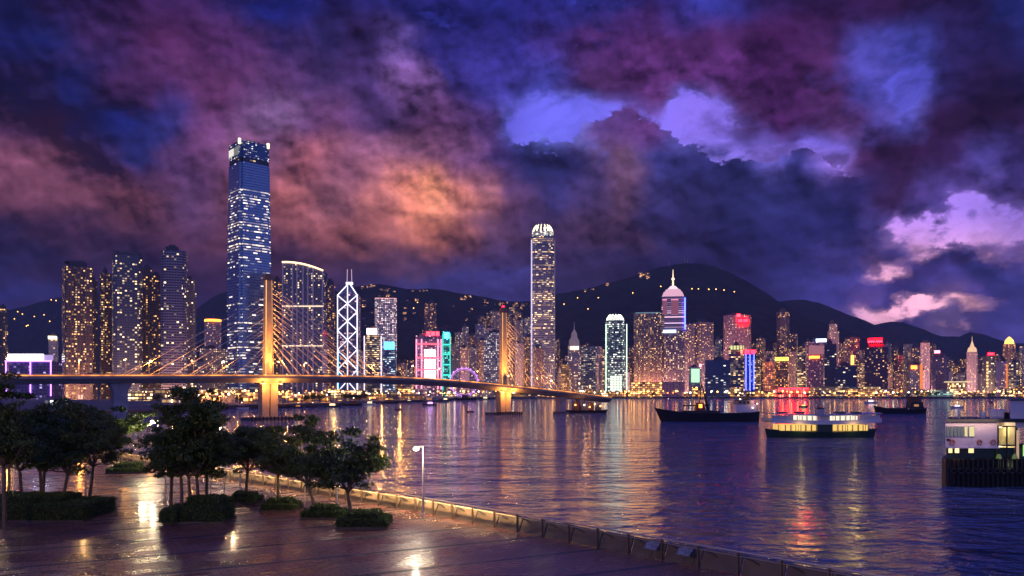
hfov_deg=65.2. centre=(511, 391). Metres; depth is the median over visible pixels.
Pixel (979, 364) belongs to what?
city tower
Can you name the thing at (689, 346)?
apartment tower
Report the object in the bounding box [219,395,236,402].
quay shed
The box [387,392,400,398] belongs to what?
waterfront building
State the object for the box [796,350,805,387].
city tower
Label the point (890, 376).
city tower
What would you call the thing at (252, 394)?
waterfront building
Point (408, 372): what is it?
city tower
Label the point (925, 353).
apartment tower
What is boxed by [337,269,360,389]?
braced tower
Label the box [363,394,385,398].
waterfront building
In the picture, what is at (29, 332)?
hill
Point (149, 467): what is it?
broadleaf tree
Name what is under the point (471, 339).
city tower
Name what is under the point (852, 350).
apartment tower
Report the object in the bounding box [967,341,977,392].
spired tower
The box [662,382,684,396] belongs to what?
waterfront hall
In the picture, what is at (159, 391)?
waterfront hall
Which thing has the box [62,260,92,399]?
apartment tower
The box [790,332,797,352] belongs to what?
city tower
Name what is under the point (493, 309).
city tower
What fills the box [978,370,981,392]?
city tower
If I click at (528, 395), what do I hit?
waterfront building
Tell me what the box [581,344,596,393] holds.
office tower
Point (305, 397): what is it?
quay tree
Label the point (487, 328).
city tower
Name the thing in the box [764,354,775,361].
city tower
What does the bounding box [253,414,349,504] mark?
broadleaf tree
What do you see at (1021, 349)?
city tower
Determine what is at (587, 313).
hill
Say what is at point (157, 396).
quay tree
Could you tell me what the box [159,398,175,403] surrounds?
quay shed
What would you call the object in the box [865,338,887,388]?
office tower
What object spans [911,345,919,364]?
city tower
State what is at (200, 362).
apartment tower
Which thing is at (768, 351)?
city tower
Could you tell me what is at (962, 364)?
city tower
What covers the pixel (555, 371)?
city tower
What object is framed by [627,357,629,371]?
city tower
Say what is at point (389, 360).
office tower
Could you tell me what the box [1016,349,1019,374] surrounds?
city tower
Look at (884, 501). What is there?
water
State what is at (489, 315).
city tower
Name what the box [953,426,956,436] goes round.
window
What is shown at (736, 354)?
office tower
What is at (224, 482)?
banner pole
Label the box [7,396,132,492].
broadleaf tree
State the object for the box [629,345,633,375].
city tower
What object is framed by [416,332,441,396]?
trussed office
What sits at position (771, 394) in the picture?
waterfront building
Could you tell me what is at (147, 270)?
apartment tower
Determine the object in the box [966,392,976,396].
waterfront building
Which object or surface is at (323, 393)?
waterfront building
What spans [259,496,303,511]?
clipped hedge
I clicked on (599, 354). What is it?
city tower
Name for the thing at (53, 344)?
apartment tower
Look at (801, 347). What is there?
city tower
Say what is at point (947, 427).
window
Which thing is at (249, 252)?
supertall tower
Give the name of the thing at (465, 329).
city tower
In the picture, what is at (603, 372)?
city tower
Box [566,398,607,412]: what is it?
work barge
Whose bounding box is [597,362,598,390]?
city tower
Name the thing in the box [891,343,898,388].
city tower
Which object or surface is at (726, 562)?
promenade railing
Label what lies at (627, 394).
waterfront building
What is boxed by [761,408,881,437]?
harbour ferry
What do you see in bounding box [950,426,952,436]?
window
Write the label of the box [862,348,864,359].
city tower
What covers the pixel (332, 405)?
moored boat
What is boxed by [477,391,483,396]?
waterfront building
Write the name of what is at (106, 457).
broadleaf tree
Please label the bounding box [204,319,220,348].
hotel tower
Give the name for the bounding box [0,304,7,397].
apartment tower
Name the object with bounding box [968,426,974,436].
window
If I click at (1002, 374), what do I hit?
office tower
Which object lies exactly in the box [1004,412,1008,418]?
window
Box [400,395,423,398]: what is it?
waterfront building
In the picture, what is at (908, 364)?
city tower
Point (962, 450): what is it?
window
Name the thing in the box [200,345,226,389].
office block
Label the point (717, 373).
office block
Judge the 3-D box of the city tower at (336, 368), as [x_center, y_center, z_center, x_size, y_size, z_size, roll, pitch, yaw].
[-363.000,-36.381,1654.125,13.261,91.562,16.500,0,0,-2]
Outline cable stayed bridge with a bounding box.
[0,273,611,420]
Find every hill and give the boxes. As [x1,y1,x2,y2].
[8,291,337,393]
[335,263,902,392]
[780,300,954,363]
[876,322,1023,362]
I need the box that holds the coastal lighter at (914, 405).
[873,394,926,413]
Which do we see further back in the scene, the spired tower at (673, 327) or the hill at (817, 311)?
the hill at (817, 311)
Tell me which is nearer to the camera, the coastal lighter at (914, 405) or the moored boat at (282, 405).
the coastal lighter at (914, 405)
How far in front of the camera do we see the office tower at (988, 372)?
1635.31 m
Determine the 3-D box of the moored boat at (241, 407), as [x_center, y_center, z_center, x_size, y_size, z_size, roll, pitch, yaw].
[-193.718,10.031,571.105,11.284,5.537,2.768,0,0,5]
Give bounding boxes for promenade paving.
[0,454,740,575]
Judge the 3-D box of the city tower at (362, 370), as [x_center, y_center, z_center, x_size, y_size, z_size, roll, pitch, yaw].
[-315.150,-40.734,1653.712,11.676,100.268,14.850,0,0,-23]
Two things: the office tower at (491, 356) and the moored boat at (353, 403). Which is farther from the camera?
the office tower at (491, 356)
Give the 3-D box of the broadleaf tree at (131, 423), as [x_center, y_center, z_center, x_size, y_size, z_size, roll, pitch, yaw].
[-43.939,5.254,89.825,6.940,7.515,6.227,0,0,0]
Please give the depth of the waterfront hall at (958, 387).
1520.00 m
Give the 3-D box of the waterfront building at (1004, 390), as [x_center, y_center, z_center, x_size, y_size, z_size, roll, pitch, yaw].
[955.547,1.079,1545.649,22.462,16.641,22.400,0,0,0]
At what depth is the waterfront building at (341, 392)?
1076.25 m
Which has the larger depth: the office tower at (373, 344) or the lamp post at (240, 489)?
the office tower at (373, 344)
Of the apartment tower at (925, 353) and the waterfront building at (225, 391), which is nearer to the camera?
the waterfront building at (225, 391)
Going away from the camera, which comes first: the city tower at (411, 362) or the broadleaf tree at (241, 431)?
the broadleaf tree at (241, 431)
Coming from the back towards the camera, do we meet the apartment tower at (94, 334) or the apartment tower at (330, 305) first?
the apartment tower at (330, 305)
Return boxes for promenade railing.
[101,450,882,575]
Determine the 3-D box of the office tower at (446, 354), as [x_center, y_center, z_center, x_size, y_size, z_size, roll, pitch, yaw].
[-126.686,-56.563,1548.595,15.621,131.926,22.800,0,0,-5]
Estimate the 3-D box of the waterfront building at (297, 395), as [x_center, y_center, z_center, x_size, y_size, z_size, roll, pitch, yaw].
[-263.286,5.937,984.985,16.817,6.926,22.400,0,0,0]
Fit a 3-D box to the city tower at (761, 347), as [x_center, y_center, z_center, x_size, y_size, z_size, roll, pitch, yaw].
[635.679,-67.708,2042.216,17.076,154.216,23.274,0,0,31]
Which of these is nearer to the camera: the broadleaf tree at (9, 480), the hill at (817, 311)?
the broadleaf tree at (9, 480)
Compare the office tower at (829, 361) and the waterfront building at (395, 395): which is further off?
the office tower at (829, 361)
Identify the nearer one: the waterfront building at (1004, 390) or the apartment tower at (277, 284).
the apartment tower at (277, 284)
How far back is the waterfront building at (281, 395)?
1074.24 m
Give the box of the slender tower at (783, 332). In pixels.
[777,308,789,356]
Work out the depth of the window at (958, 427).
102.22 m
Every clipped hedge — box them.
[0,490,117,521]
[105,461,143,473]
[158,493,236,523]
[228,490,264,504]
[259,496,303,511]
[300,502,348,519]
[334,507,392,528]
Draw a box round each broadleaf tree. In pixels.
[0,371,50,529]
[0,410,37,491]
[6,432,23,490]
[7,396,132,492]
[7,402,98,491]
[66,408,133,495]
[96,405,158,461]
[133,385,239,505]
[140,436,193,505]
[175,435,248,494]
[221,424,282,491]
[237,425,303,497]
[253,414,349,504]
[286,426,392,511]
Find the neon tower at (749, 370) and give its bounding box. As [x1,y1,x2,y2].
[744,350,755,396]
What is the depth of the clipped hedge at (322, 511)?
56.42 m
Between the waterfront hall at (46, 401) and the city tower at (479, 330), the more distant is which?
the city tower at (479, 330)
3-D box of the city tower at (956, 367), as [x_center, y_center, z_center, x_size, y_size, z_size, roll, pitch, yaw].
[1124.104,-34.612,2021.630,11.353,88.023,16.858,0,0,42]
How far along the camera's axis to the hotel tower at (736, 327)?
1694.01 m
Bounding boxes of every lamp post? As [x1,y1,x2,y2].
[238,465,241,490]
[336,482,337,502]
[413,445,424,517]
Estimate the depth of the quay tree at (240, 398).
677.92 m
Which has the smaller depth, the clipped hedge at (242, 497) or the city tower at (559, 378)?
the clipped hedge at (242, 497)
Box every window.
[946,426,948,436]
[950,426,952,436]
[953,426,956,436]
[957,426,959,436]
[960,426,963,436]
[960,448,966,453]
[964,426,966,436]
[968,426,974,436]
[968,448,973,452]
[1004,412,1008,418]
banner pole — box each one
[164,476,165,507]
[223,466,224,494]
[303,487,305,507]
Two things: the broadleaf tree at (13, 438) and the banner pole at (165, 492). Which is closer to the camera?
the broadleaf tree at (13, 438)
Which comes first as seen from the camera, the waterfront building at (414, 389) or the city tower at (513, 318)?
the waterfront building at (414, 389)
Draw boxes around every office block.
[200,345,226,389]
[561,360,568,390]
[689,364,701,396]
[705,356,729,396]
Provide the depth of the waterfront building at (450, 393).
1533.93 m
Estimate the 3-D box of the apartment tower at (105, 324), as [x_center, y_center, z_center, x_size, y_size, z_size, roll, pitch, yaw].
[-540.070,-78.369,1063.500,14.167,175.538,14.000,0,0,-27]
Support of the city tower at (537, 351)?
on the ground
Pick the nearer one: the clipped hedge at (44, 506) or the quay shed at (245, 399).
the clipped hedge at (44, 506)
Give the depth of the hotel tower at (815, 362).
1592.96 m
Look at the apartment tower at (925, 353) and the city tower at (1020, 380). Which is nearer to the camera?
the apartment tower at (925, 353)
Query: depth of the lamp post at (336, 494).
59.95 m
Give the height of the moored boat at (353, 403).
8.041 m
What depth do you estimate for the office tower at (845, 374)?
1543.99 m
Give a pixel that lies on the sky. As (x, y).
(862, 159)
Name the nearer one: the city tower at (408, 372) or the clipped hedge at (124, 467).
the clipped hedge at (124, 467)
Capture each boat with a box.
[237,402,248,408]
[278,402,290,407]
[325,403,340,406]
[343,401,361,405]
[363,401,375,404]
[381,399,398,403]
[456,395,476,399]
[950,402,962,407]
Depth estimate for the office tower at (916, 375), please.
1565.43 m
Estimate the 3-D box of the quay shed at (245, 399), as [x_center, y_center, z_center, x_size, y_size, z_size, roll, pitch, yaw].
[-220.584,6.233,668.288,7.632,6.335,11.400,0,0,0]
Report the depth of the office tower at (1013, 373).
1536.45 m
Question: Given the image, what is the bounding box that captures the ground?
[0,394,1023,415]
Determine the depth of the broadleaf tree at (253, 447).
60.64 m
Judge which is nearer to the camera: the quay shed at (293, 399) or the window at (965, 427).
the window at (965, 427)
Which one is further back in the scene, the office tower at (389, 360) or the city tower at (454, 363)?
the city tower at (454, 363)
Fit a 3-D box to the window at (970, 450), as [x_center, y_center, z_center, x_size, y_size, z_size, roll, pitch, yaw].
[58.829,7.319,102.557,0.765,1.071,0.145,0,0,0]
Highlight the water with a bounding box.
[61,398,1023,575]
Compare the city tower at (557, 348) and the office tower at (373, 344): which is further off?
the city tower at (557, 348)
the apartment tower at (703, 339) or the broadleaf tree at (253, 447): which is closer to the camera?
the broadleaf tree at (253, 447)
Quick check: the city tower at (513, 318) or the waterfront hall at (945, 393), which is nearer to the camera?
the waterfront hall at (945, 393)
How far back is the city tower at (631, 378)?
1795.73 m
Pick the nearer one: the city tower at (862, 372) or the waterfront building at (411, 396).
the waterfront building at (411, 396)
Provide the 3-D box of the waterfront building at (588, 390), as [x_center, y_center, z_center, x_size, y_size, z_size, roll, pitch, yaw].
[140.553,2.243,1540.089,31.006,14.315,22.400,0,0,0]
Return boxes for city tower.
[335,352,336,387]
[361,352,362,392]
[396,371,403,391]
[397,361,403,375]
[401,360,406,376]
[405,365,412,388]
[407,359,415,376]
[451,355,457,394]
[452,341,454,356]
[455,330,462,389]
[460,345,468,389]
[462,323,468,347]
[468,333,475,347]
[469,345,476,391]
[475,323,484,347]
[477,338,483,390]
[478,315,484,323]
[484,325,493,332]
[487,311,490,321]
[491,308,494,327]
[493,309,499,329]
[507,337,512,384]
[508,306,514,324]
[509,315,516,385]
[515,317,521,342]
[515,340,523,394]
[517,309,522,319]
[522,315,529,342]
[524,334,530,386]
[532,344,543,395]
[555,336,559,386]
[555,357,556,388]
[558,366,560,387]
[597,345,601,390]
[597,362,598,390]
[602,354,604,390]
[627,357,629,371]
[627,370,629,389]
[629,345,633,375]
[630,375,633,389]
[715,336,721,357]
[751,341,756,356]
[754,355,760,391]
[756,336,765,391]
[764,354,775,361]
[766,349,772,357]
[773,340,776,361]
[787,349,795,387]
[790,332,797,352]
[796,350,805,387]
[798,343,804,352]
[805,338,808,368]
[839,341,843,365]
[860,359,864,388]
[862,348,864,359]
[884,341,891,363]
[888,360,892,388]
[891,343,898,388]
[894,371,905,390]
[897,353,903,372]
[903,342,911,372]
[906,360,912,390]
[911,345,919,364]
[923,368,926,388]
[930,342,935,378]
[949,356,953,380]
[949,370,952,380]
[954,361,957,380]
[956,371,964,380]
[958,356,966,380]
[978,357,981,369]
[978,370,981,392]
[993,352,999,375]
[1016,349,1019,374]
[1019,344,1023,386]
[1019,375,1021,386]
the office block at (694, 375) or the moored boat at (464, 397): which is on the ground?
the office block at (694, 375)
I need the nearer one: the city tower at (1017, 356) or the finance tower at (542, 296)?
the finance tower at (542, 296)
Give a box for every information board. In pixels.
[644,541,659,560]
[676,546,692,566]
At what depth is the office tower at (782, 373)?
1556.17 m
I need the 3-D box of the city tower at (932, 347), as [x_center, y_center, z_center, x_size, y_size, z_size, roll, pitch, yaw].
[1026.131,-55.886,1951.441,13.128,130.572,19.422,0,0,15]
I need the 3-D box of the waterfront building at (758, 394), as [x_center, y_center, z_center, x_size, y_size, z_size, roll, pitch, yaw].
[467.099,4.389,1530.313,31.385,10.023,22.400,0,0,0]
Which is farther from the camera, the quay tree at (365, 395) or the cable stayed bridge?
the quay tree at (365, 395)
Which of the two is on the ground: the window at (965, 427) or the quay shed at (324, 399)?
the quay shed at (324, 399)
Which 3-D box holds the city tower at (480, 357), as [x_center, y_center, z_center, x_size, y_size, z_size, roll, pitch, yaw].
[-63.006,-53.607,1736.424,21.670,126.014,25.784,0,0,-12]
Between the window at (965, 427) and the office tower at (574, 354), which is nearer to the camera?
the window at (965, 427)
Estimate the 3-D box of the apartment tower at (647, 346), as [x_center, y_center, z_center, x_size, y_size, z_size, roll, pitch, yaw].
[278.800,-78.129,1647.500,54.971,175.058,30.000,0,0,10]
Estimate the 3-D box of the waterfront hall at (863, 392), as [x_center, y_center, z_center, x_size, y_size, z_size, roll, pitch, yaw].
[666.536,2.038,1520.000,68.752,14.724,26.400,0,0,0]
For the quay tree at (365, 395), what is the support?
on the ground
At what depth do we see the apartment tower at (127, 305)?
984.60 m
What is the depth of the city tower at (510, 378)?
1760.64 m
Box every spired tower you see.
[661,274,685,381]
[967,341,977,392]
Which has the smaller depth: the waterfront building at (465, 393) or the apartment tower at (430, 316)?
the waterfront building at (465, 393)
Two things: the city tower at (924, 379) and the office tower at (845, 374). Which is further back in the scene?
the city tower at (924, 379)
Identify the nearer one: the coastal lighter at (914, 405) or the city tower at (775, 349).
the coastal lighter at (914, 405)
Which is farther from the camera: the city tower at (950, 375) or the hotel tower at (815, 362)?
the city tower at (950, 375)
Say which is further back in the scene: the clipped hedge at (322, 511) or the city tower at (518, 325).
the city tower at (518, 325)
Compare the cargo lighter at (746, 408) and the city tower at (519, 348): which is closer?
the cargo lighter at (746, 408)
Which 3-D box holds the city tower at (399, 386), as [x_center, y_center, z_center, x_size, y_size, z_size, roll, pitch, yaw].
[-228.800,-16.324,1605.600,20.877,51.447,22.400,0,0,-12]
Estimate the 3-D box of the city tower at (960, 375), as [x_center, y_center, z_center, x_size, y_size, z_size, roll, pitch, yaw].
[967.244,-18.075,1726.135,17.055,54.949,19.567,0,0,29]
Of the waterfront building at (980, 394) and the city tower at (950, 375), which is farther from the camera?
the city tower at (950, 375)
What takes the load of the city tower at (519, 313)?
on the hill at (587, 313)
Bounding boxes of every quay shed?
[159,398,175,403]
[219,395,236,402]
[241,396,254,402]
[289,397,300,401]
[321,396,330,402]
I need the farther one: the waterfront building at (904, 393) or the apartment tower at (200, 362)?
the waterfront building at (904, 393)
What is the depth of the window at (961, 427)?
102.22 m
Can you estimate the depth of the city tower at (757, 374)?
1838.36 m
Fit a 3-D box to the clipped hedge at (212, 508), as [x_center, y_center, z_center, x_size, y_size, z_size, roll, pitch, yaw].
[-21.822,8.074,55.667,4.418,1.843,3.450,0,0,0]
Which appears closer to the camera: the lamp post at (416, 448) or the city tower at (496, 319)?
the lamp post at (416, 448)
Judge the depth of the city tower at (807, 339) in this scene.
1903.23 m
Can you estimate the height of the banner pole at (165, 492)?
2.680 m
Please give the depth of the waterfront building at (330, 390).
1063.91 m
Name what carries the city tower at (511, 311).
on the hill at (587, 313)
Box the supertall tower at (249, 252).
[226,138,270,392]
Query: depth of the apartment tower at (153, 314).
1027.69 m
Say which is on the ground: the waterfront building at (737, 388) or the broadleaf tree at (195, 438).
the waterfront building at (737, 388)
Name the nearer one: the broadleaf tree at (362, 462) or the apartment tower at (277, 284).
the broadleaf tree at (362, 462)
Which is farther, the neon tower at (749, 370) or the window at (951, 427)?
the neon tower at (749, 370)
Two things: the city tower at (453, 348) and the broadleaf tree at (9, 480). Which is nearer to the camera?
the broadleaf tree at (9, 480)
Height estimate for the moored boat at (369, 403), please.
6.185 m
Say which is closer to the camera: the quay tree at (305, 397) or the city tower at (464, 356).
the quay tree at (305, 397)
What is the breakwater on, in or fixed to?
in the water
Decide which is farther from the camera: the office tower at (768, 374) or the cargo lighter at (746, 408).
the office tower at (768, 374)
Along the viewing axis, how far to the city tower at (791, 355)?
1737.31 m
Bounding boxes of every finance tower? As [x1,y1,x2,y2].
[531,224,554,388]
[605,314,626,391]
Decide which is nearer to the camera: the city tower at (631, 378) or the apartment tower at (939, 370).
the apartment tower at (939, 370)
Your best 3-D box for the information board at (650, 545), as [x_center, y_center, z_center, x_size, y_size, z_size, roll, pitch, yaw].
[7.500,8.510,42.901,0.340,0.980,0.840,0,0,-41]
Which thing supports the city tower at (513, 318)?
on the ground
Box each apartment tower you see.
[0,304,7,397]
[48,332,57,361]
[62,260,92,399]
[93,276,96,398]
[100,267,111,398]
[112,250,142,389]
[143,264,151,388]
[148,272,159,388]
[161,245,186,388]
[187,276,195,397]
[196,357,205,389]
[272,276,281,388]
[327,279,334,387]
[422,300,437,332]
[634,311,660,381]
[685,321,693,392]
[694,318,713,391]
[827,320,838,365]
[845,335,859,386]
[920,340,929,388]
[931,350,948,389]
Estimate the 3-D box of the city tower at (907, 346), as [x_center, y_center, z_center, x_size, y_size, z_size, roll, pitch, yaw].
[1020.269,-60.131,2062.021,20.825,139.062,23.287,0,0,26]
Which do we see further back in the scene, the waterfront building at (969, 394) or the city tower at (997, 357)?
the city tower at (997, 357)
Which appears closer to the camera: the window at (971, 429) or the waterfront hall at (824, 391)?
the window at (971, 429)
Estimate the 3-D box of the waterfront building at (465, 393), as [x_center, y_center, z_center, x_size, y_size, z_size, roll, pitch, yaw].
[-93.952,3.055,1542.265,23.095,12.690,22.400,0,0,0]
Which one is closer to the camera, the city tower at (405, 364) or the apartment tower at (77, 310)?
the apartment tower at (77, 310)
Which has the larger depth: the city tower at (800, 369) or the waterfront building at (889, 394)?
the city tower at (800, 369)
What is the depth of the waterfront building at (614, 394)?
1555.26 m
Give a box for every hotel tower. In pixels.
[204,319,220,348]
[723,313,750,359]
[807,338,825,389]
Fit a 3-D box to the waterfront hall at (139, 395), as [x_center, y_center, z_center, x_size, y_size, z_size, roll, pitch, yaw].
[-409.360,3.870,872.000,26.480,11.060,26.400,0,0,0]
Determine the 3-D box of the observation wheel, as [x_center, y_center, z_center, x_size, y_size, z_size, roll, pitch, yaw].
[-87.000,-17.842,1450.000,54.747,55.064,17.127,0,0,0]
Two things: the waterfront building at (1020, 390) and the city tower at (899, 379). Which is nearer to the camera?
the waterfront building at (1020, 390)
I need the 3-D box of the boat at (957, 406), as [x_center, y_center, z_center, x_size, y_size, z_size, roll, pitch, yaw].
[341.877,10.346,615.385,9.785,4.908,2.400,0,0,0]
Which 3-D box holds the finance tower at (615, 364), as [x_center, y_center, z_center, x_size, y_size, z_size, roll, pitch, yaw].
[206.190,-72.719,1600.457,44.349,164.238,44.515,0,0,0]
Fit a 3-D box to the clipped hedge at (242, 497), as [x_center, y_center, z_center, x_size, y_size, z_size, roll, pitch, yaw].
[-21.634,8.474,64.922,2.620,1.043,2.655,0,0,0]
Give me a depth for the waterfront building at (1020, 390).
1532.10 m
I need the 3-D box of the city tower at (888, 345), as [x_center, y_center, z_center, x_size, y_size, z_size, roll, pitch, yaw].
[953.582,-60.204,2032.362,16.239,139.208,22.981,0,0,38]
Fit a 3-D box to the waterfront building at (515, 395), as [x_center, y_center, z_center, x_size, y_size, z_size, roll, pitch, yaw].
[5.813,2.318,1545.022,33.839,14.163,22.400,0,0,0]
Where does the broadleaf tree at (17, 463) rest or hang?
on the promenade paving
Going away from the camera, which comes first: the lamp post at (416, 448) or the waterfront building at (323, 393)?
the lamp post at (416, 448)
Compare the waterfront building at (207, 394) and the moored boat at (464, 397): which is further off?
the moored boat at (464, 397)
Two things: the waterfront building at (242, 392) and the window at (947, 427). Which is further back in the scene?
the waterfront building at (242, 392)
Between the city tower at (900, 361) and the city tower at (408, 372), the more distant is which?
the city tower at (900, 361)
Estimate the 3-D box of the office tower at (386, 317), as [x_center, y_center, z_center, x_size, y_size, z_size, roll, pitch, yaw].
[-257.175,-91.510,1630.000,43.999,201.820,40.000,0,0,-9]
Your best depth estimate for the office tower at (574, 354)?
1554.79 m
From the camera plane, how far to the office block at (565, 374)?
1535.56 m
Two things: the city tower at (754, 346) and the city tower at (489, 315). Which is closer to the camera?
the city tower at (754, 346)
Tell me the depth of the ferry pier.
102.24 m
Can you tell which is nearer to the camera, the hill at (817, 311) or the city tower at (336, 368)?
the city tower at (336, 368)
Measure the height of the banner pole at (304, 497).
1.980 m
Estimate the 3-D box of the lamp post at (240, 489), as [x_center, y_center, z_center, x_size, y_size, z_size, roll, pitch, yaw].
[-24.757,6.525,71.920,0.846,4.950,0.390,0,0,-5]
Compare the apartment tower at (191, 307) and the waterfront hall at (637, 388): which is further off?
the waterfront hall at (637, 388)
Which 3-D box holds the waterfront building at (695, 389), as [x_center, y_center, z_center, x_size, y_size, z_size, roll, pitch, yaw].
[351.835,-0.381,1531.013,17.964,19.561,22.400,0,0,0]
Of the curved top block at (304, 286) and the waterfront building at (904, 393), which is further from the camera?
the waterfront building at (904, 393)
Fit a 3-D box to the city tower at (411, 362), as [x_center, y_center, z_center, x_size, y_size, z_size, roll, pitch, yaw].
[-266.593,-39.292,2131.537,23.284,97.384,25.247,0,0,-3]
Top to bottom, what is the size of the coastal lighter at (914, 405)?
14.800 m
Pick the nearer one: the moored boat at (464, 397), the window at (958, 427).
the window at (958, 427)
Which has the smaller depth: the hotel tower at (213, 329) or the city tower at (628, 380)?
the hotel tower at (213, 329)
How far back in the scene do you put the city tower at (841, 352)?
1910.30 m
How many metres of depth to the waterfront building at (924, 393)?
1545.27 m
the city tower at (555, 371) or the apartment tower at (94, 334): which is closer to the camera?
the apartment tower at (94, 334)
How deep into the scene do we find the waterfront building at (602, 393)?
1521.13 m
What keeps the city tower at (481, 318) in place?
on the hill at (587, 313)
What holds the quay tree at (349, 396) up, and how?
on the ground
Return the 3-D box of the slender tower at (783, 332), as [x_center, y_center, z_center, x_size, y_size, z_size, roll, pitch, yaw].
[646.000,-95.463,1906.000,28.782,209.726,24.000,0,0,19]
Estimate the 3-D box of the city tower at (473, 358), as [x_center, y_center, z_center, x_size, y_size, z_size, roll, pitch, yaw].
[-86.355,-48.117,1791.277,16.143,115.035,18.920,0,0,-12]
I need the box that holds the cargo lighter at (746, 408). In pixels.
[655,384,759,421]
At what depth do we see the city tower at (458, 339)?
1974.37 m
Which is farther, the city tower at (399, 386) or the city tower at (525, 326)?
the city tower at (525, 326)
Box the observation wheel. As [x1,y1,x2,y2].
[450,367,478,396]
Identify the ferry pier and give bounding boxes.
[942,399,1023,486]
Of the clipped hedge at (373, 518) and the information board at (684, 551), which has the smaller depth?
the information board at (684, 551)
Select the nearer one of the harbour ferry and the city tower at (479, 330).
the harbour ferry
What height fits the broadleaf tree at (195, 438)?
9.514 m
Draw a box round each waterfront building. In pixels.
[194,390,217,399]
[214,389,234,395]
[235,389,248,397]
[249,393,257,399]
[278,389,292,398]
[289,394,306,399]
[305,392,326,399]
[324,388,339,398]
[339,390,361,398]
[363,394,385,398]
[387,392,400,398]
[398,389,410,394]
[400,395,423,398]
[411,387,415,394]
[446,387,456,396]
[457,390,469,396]
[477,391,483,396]
[511,392,522,396]
[524,387,539,396]
[576,389,593,393]
[593,391,608,395]
[608,392,623,396]
[624,390,630,396]
[692,387,700,396]
[730,387,733,396]
[734,386,743,396]
[747,392,764,396]
[762,391,773,396]
[861,386,880,388]
[883,389,892,396]
[892,389,902,396]
[902,391,919,396]
[915,389,931,396]
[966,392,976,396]
[974,393,986,396]
[1000,388,1014,396]
[1014,387,1023,396]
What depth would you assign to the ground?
791.62 m
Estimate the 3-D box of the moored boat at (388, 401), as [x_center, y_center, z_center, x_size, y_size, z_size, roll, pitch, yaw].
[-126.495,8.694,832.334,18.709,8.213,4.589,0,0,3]
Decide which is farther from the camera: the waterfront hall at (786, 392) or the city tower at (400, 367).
the city tower at (400, 367)
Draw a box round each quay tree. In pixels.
[152,393,163,403]
[235,394,242,402]
[301,395,309,400]
[307,393,316,402]
[315,393,324,402]
[345,392,353,400]
[361,392,368,400]
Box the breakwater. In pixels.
[392,400,448,402]
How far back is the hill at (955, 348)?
4849.18 m
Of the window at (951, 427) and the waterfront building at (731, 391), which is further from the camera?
the waterfront building at (731, 391)
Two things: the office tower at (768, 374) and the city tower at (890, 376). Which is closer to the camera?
the office tower at (768, 374)
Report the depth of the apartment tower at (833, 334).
1795.92 m
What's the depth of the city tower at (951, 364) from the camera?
2010.09 m
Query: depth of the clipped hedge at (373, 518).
52.53 m
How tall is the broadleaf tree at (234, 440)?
6.668 m
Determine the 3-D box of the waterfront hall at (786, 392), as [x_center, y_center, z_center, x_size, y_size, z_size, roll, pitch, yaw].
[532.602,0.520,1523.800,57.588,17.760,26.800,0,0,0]
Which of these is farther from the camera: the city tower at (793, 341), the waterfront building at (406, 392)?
the city tower at (793, 341)
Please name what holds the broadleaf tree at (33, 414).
on the promenade paving
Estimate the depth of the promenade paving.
46.91 m
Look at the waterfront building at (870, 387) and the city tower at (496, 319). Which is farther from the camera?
the city tower at (496, 319)
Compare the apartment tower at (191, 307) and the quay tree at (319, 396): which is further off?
the apartment tower at (191, 307)
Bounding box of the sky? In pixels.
[0,0,1023,342]
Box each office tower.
[364,328,381,393]
[375,297,396,392]
[383,342,395,396]
[442,329,450,396]
[484,329,498,396]
[568,327,580,391]
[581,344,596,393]
[729,342,743,396]
[763,358,774,390]
[775,357,788,387]
[824,339,835,386]
[835,362,856,386]
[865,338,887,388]
[910,362,922,390]
[982,353,994,392]
[996,356,1007,396]
[1003,337,1015,387]
[1009,359,1018,387]
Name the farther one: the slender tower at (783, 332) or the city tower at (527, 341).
the slender tower at (783, 332)
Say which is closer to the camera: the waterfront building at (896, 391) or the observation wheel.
the observation wheel
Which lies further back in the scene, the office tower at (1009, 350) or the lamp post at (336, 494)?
the office tower at (1009, 350)
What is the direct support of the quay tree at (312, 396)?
on the ground
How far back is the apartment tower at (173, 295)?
979.07 m
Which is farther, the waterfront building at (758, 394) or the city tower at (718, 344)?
the city tower at (718, 344)
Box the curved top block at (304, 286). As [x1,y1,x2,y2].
[282,261,326,393]
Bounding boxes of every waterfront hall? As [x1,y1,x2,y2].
[41,398,71,405]
[128,390,153,400]
[141,389,172,399]
[630,382,661,396]
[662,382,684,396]
[775,388,808,396]
[810,387,860,396]
[846,389,883,396]
[926,390,954,396]
[947,381,972,396]
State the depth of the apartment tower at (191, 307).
1037.82 m

